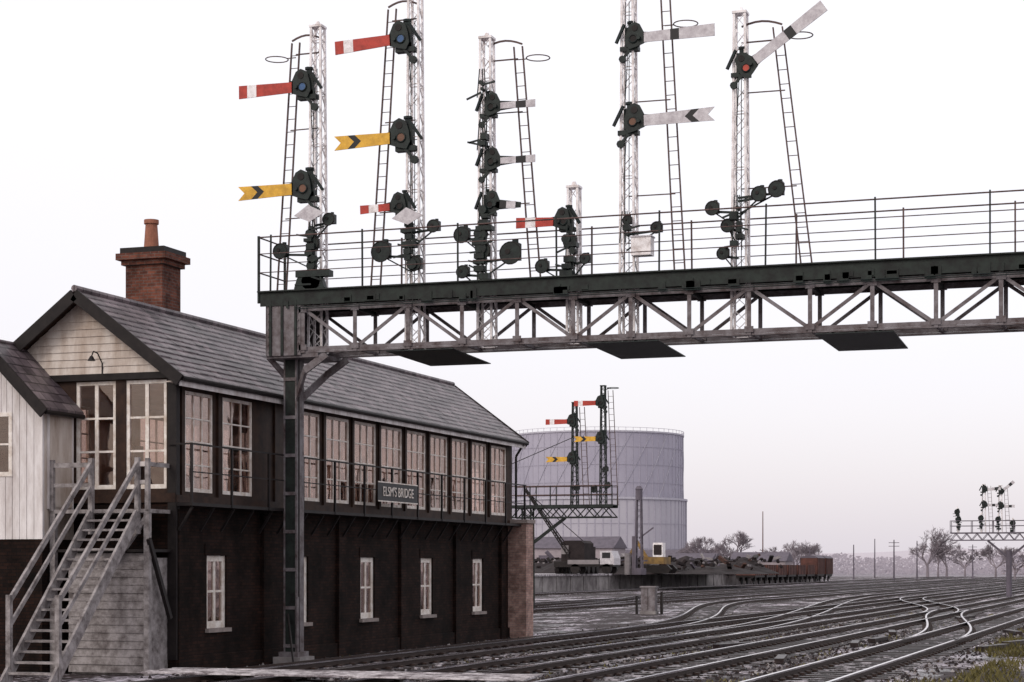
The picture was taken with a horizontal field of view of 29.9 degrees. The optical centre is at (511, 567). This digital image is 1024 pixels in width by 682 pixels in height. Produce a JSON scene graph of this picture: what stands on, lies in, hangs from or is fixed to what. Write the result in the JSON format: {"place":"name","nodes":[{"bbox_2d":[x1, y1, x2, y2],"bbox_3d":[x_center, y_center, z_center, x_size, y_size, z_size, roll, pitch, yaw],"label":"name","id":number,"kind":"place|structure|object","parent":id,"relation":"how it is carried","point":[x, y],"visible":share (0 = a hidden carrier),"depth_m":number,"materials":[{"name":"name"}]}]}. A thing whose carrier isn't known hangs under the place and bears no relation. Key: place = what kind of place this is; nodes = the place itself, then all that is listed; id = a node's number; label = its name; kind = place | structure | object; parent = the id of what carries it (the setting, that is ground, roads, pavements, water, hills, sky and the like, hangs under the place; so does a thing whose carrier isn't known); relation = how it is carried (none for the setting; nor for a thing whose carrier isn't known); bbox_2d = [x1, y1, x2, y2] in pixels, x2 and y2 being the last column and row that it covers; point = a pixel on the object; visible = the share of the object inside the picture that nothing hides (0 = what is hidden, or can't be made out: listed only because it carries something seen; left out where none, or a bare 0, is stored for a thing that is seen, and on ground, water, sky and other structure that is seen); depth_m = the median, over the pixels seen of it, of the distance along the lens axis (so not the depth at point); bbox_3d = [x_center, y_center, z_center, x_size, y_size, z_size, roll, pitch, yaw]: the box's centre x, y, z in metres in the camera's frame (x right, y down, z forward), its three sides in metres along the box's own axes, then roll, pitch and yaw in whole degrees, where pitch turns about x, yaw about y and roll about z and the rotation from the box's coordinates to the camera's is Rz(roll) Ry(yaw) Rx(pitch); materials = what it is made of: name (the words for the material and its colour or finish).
{"place":"outdoors","nodes":[
{"label":"outdoors","id":0,"kind":"place"},
{"bbox_2d":[0,577,1023,681],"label":"yard ballast","id":1,"kind":"structure","parent":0,"point":[546,623],"depth_m":79.76,"materials":[{"name":"grey gravel"}]},
{"bbox_2d":[0,219,535,681],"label":"signal box","id":2,"kind":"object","parent":1,"relation":"on","point":[141,476],"visible":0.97,"depth_m":44.39,"materials":[{"name":"wood"}]},
{"bbox_2d":[76,379,505,632],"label":"window frames","id":3,"kind":"structure","parent":2,"relation":"in","point":[366,554],"depth_m":47.57,"materials":[{"name":"white paint"}]},
{"bbox_2d":[82,394,503,620],"bbox_3d":[-5.732,-1.357,52.662,4.332,5.325,22.182,0,0,19],"label":"window glass","id":4,"kind":"structure","parent":2,"relation":"in","point":[197,400],"depth_m":49.65,"materials":[{"name":"glass"}]},
{"bbox_2d":[238,606,814,668],"bbox_3d":[5.330,2.232,73.510,0.450,0.135,71.060,0,0,19],"label":"point rodding","id":5,"kind":"object","parent":1,"relation":"on","point":[472,643],"visible":0.16,"depth_m":53.04,"materials":[{"name":"metal"}]},
{"bbox_2d":[512,385,618,608],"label":"bracket signal","id":6,"kind":"object","parent":1,"relation":"on","point":[572,458],"visible":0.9,"depth_m":96.88,"materials":[{"name":"paint"}]},
{"bbox_2d":[132,584,1023,681],"bbox_3d":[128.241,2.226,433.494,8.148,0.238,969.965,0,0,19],"label":"railway track","id":7,"kind":"structure","parent":1,"relation":"on","point":[414,659],"depth_m":52.15,"materials":[{"name":"metal"}]},
{"bbox_2d":[140,613,1023,681],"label":"railway track","id":8,"kind":"structure","parent":1,"relation":"on","point":[780,658],"depth_m":51.10,"materials":[{"name":"grey metal"}]},
{"bbox_2d":[257,189,1023,663],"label":"signal gantry","id":9,"kind":"object","parent":1,"relation":"on","point":[287,311],"visible":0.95,"depth_m":42.89,"materials":[{"name":"grey metal"}]},
{"bbox_2d":[238,21,336,353],"bbox_3d":[-5.234,-8.975,45.557,2.503,7.850,0.801,0,0,27],"label":"semaphore signal","id":10,"kind":"object","parent":9,"relation":"attached to","point":[302,186],"visible":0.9,"depth_m":45.31,"materials":[{"name":"white paint"}]},
{"bbox_2d":[334,0,440,349],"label":"semaphore signal","id":11,"kind":"object","parent":9,"relation":"attached to","point":[399,135],"visible":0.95,"depth_m":44.50,"materials":[{"name":"white paint"}]},
{"bbox_2d":[453,33,549,347],"bbox_3d":[-0.232,-8.650,43.840,2.223,7.200,0.686,0,0,11],"label":"semaphore signal","id":12,"kind":"object","parent":9,"relation":"attached to","point":[489,154],"visible":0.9,"depth_m":43.79,"materials":[{"name":"white paint"}]},
{"bbox_2d":[516,181,590,343],"bbox_3d":[0.984,-6.875,43.367,1.764,3.650,0.555,0,0,19],"label":"semaphore signal","id":13,"kind":"object","parent":9,"relation":"attached to","point":[572,245],"visible":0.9,"depth_m":43.19,"materials":[{"name":"white paint"}]},
{"bbox_2d":[612,0,714,338],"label":"semaphore signal","id":14,"kind":"object","parent":9,"relation":"attached to","point":[633,36],"visible":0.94,"depth_m":42.70,"materials":[{"name":"white paint"}]},
{"bbox_2d":[705,1,827,337],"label":"semaphore signal","id":15,"kind":"object","parent":9,"relation":"attached to","point":[743,62],"visible":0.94,"depth_m":41.90,"materials":[{"name":"white paint"}]},
{"bbox_2d":[635,586,662,613],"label":"relay cabinet","id":16,"kind":"object","parent":1,"relation":"on","point":[648,599],"visible":0.99,"depth_m":93.78,"materials":[{"name":"metal"}]},
{"bbox_2d":[333,588,1023,681],"bbox_3d":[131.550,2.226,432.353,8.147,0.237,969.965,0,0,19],"label":"railway track","id":17,"kind":"structure","parent":1,"relation":"on","point":[555,662],"depth_m":52.73,"materials":[{"name":"metal"}]},
{"bbox_2d":[138,667,540,680],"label":"foot crossing","id":18,"kind":"object","parent":17,"relation":"on","point":[364,674],"visible":1,"depth_m":37.29,"materials":[{"name":"grey wood"}]},
{"bbox_2d":[535,573,821,592],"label":"loading bank","id":19,"kind":"structure","parent":1,"relation":"on","point":[546,582],"depth_m":191.29,"materials":[{"name":"concrete"}]},
{"bbox_2d":[526,488,598,573],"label":"mobile crane","id":20,"kind":"object","parent":19,"relation":"on","point":[581,549],"visible":0.61,"depth_m":176.84,"materials":[{"name":"black paint"}]},
{"bbox_2d":[568,551,619,573],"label":"parked lorry","id":21,"kind":"object","parent":19,"relation":"on","point":[608,562],"visible":1,"depth_m":170.91,"materials":[{"name":"white paint"}]},
{"bbox_2d":[624,486,653,574],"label":"loading gauge mast","id":22,"kind":"object","parent":19,"relation":"on","point":[636,570],"visible":1,"depth_m":179.88,"materials":[{"name":"grey metal"}]},
{"bbox_2d":[630,541,677,572],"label":"excavator","id":23,"kind":"object","parent":19,"relation":"on","point":[658,557],"visible":0.62,"depth_m":188.78,"materials":[{"name":"yellow paint"}]},
{"bbox_2d":[535,550,782,574],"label":"scrap heap","id":24,"kind":"object","parent":19,"relation":"on","point":[747,564],"visible":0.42,"depth_m":196.06,"materials":[{"name":"metal"}]},
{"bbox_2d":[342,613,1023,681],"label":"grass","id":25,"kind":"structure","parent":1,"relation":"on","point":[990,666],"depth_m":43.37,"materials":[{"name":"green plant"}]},
{"bbox_2d":[535,576,953,595],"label":"railway track","id":26,"kind":"structure","parent":1,"relation":"on","point":[623,590],"depth_m":209.25,"materials":[{"name":"metal"}]},
{"bbox_2d":[735,565,764,583],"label":"goods wagon","id":27,"kind":"object","parent":26,"relation":"on","point":[747,576],"visible":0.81,"depth_m":234.28,"materials":[{"name":"black paint"}]},
{"bbox_2d":[751,565,775,583],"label":"goods wagon","id":28,"kind":"object","parent":26,"relation":"on","point":[772,568],"visible":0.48,"depth_m":242.42,"materials":[{"name":"black paint"}]},
{"bbox_2d":[762,565,786,582],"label":"goods wagon","id":29,"kind":"object","parent":26,"relation":"on","point":[782,572],"visible":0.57,"depth_m":248.59,"materials":[{"name":"black paint"}]},
{"bbox_2d":[773,565,796,582],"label":"goods wagon","id":30,"kind":"object","parent":26,"relation":"on","point":[791,571],"visible":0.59,"depth_m":254.82,"materials":[{"name":"black paint"}]},
{"bbox_2d":[783,565,805,582],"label":"goods wagon","id":31,"kind":"object","parent":26,"relation":"on","point":[801,571],"visible":0.55,"depth_m":261.60,"materials":[{"name":"black paint"}]},
{"bbox_2d":[793,565,814,581],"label":"goods wagon","id":32,"kind":"object","parent":26,"relation":"on","point":[810,571],"visible":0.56,"depth_m":268.13,"materials":[{"name":"black paint"}]},
{"bbox_2d":[800,555,824,581],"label":"goods wagon","id":33,"kind":"object","parent":26,"relation":"on","point":[817,561],"visible":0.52,"depth_m":274.32,"materials":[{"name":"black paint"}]},
{"bbox_2d":[812,555,832,581],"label":"goods wagon","id":34,"kind":"object","parent":26,"relation":"on","point":[828,566],"visible":0.52,"depth_m":282.09,"materials":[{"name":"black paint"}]},
{"bbox_2d":[539,576,974,610],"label":"railway track","id":35,"kind":"structure","parent":1,"relation":"on","point":[744,589],"depth_m":195.41,"materials":[{"name":"metal"}]},
{"bbox_2d":[535,576,1013,606],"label":"railway track","id":36,"kind":"structure","parent":1,"relation":"on","point":[550,603],"depth_m":161.23,"materials":[{"name":"metal"}]},
{"bbox_2d":[533,576,1023,612],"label":"railway track","id":37,"kind":"structure","parent":1,"relation":"on","point":[545,609],"depth_m":139.97,"materials":[{"name":"metal"}]},
{"bbox_2d":[534,594,1023,681],"bbox_3d":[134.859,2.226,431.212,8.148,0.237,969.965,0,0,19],"label":"railway track","id":38,"kind":"structure","parent":1,"relation":"on","point":[707,664],"depth_m":49.60,"materials":[{"name":"metal"}]},
{"bbox_2d":[594,578,1023,636],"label":"railway track","id":39,"kind":"structure","parent":1,"relation":"on","point":[717,608],"depth_m":119.99,"materials":[{"name":"metal"}]},
{"bbox_2d":[799,545,822,557],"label":"bare tree","id":40,"kind":"object","parent":1,"relation":"on","point":[816,551],"visible":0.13,"depth_m":460.15,"materials":[{"name":"plant"}]},
{"bbox_2d":[650,581,1023,644],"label":"railway track","id":41,"kind":"structure","parent":1,"relation":"on","point":[851,599],"depth_m":123.95,"materials":[{"name":"metal"}]},
{"bbox_2d":[853,545,854,578],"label":"yard lamp mast","id":42,"kind":"object","parent":1,"relation":"on","point":[853,562],"visible":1,"depth_m":359.88,"materials":[{"name":"grey metal"}]},
{"bbox_2d":[874,539,875,577],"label":"yard lamp mast","id":43,"kind":"object","parent":1,"relation":"on","point":[874,559],"visible":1,"depth_m":419.91,"materials":[{"name":"grey metal"}]},
{"bbox_2d":[740,607,1023,681],"bbox_3d":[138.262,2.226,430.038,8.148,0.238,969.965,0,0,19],"label":"railway track","id":44,"kind":"structure","parent":1,"relation":"on","point":[872,664],"depth_m":47.57,"materials":[{"name":"metal"}]},
{"bbox_2d":[889,540,898,579],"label":"telegraph pole","id":45,"kind":"object","parent":1,"relation":"on","point":[893,542],"visible":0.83,"depth_m":329.91,"materials":[{"name":"wood"}]},
{"bbox_2d":[916,543,917,578],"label":"yard lamp mast","id":46,"kind":"object","parent":1,"relation":"on","point":[917,561],"visible":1,"depth_m":379.92,"materials":[{"name":"grey metal"}]},
{"bbox_2d":[897,596,967,616],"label":"railway track","id":47,"kind":"structure","parent":1,"relation":"on","point":[925,609],"depth_m":108.40,"materials":[{"name":"metal"}]},
{"bbox_2d":[910,527,959,576],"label":"bare tree","id":48,"kind":"object","parent":1,"relation":"on","point":[934,542],"visible":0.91,"depth_m":419.79,"materials":[{"name":"plant"}]},
{"bbox_2d":[899,609,985,645],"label":"railway track","id":49,"kind":"structure","parent":1,"relation":"on","point":[927,626],"depth_m":70.62,"materials":[{"name":"metal"}]},
{"bbox_2d":[928,542,960,576],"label":"bare tree","id":50,"kind":"object","parent":1,"relation":"on","point":[940,551],"visible":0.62,"depth_m":429.92,"materials":[{"name":"plant"}]},
{"bbox_2d":[945,544,983,575],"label":"bare tree","id":51,"kind":"object","parent":1,"relation":"on","point":[975,554],"visible":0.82,"depth_m":450.19,"materials":[{"name":"plant"}]},
{"bbox_2d":[972,545,972,577],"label":"telegraph pole","id":52,"kind":"object","parent":1,"relation":"on","point":[972,561],"visible":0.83,"depth_m":399.89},
{"bbox_2d":[950,480,1023,596],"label":"signal gantry","id":53,"kind":"object","parent":1,"relation":"on","point":[1008,555],"visible":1,"depth_m":148.44,"materials":[{"name":"grey metal"}]},
{"bbox_2d":[979,542,1012,576],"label":"bare tree","id":54,"kind":"object","parent":1,"relation":"on","point":[988,550],"visible":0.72,"depth_m":420.87,"materials":[{"name":"plant"}]},
{"bbox_2d":[996,547,1023,579],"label":"bare tree","id":55,"kind":"object","parent":1,"relation":"on","point":[1013,559],"visible":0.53,"depth_m":329.51,"materials":[{"name":"grey plant"}]},
{"bbox_2d":[0,0,1023,553],"label":"sky","id":56,"kind":"structure","parent":0,"point":[116,115],"materials":[{"name":"white"}]},
{"bbox_2d":[535,536,626,562],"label":"goods shed","id":57,"kind":"structure","parent":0,"point":[551,545],"depth_m":325.16,"materials":[{"name":"grey metal"}]},
{"bbox_2d":[625,550,713,557],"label":"goods shed","id":58,"kind":"structure","parent":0,"point":[649,553],"depth_m":463.97,"materials":[{"name":"grey"}]},
{"bbox_2d":[672,553,718,560],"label":"goods shed","id":59,"kind":"structure","parent":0,"point":[693,555],"depth_m":399.11,"materials":[{"name":"grey metal"}]},
{"bbox_2d":[724,548,1023,569],"bbox_3d":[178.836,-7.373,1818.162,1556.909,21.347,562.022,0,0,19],"label":"hills","id":60,"kind":"structure","parent":0,"point":[905,554],"depth_m":1824.14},
{"bbox_2d":[826,570,1023,576],"bbox_3d":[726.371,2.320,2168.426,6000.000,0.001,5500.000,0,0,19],"label":"ground","id":61,"kind":"structure","parent":0,"point":[908,575],"depth_m":532.43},
{"bbox_2d":[512,427,687,549],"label":"gasholder","id":62,"kind":"object","parent":61,"relation":"on","point":[651,463],"visible":0.63,"depth_m":538.23,"materials":[{"name":"metal"}]},
{"bbox_2d":[676,541,706,552],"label":"bare tree","id":63,"kind":"object","parent":61,"relation":"on","point":[687,546],"visible":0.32,"depth_m":438.59,"materials":[{"name":"plant"}]},
{"bbox_2d":[680,536,714,552],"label":"bare tree","id":64,"kind":"object","parent":61,"relation":"on","point":[698,542],"visible":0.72,"depth_m":428.73,"materials":[{"name":"plant"}]},
{"bbox_2d":[709,544,736,557],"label":"bare tree","id":65,"kind":"object","parent":61,"relation":"on","point":[714,548],"visible":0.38,"depth_m":447.79,"materials":[{"name":"plant"}]},
{"bbox_2d":[713,531,752,557],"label":"bare tree","id":66,"kind":"object","parent":61,"relation":"on","point":[741,539],"visible":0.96,"depth_m":429.40,"materials":[{"name":"plant"}]},
{"bbox_2d":[731,552,793,564],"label":"goods shed","id":67,"kind":"structure","parent":61,"relation":"on","point":[786,558],"depth_m":417.79,"materials":[{"name":"grey metal"}]},
{"bbox_2d":[762,511,762,551],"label":"yard lamp mast","id":68,"kind":"object","parent":61,"relation":"on","point":[762,531],"visible":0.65,"depth_m":419.93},
{"bbox_2d":[761,547,779,551],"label":"bare tree","id":69,"kind":"object","parent":61,"relation":"on","point":[774,549],"visible":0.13,"depth_m":439.90,"materials":[{"name":"plant"}]},
{"bbox_2d":[783,539,800,564],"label":"bare tree","id":70,"kind":"object","parent":61,"relation":"on","point":[796,561],"visible":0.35,"depth_m":450.57,"materials":[{"name":"plant"}]},
{"bbox_2d":[783,541,820,561],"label":"bare tree","id":71,"kind":"object","parent":61,"relation":"on","point":[803,547],"visible":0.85,"depth_m":441.36,"materials":[{"name":"plant"}]},
{"bbox_2d":[753,549,1023,574],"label":"distant tree line","id":72,"kind":"object","parent":61,"relation":"on","point":[907,568],"visible":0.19,"depth_m":588.08,"materials":[{"name":"grey plant"}]},
{"bbox_2d":[927,543,947,576],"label":"bare tree","id":73,"kind":"object","parent":61,"relation":"on","point":[938,560],"visible":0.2,"depth_m":459.98,"materials":[{"name":"plant"}]},
{"bbox_2d":[1001,556,1023,573],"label":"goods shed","id":74,"kind":"structure","parent":61,"relation":"on","point":[1016,564],"depth_m":617.92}
]}

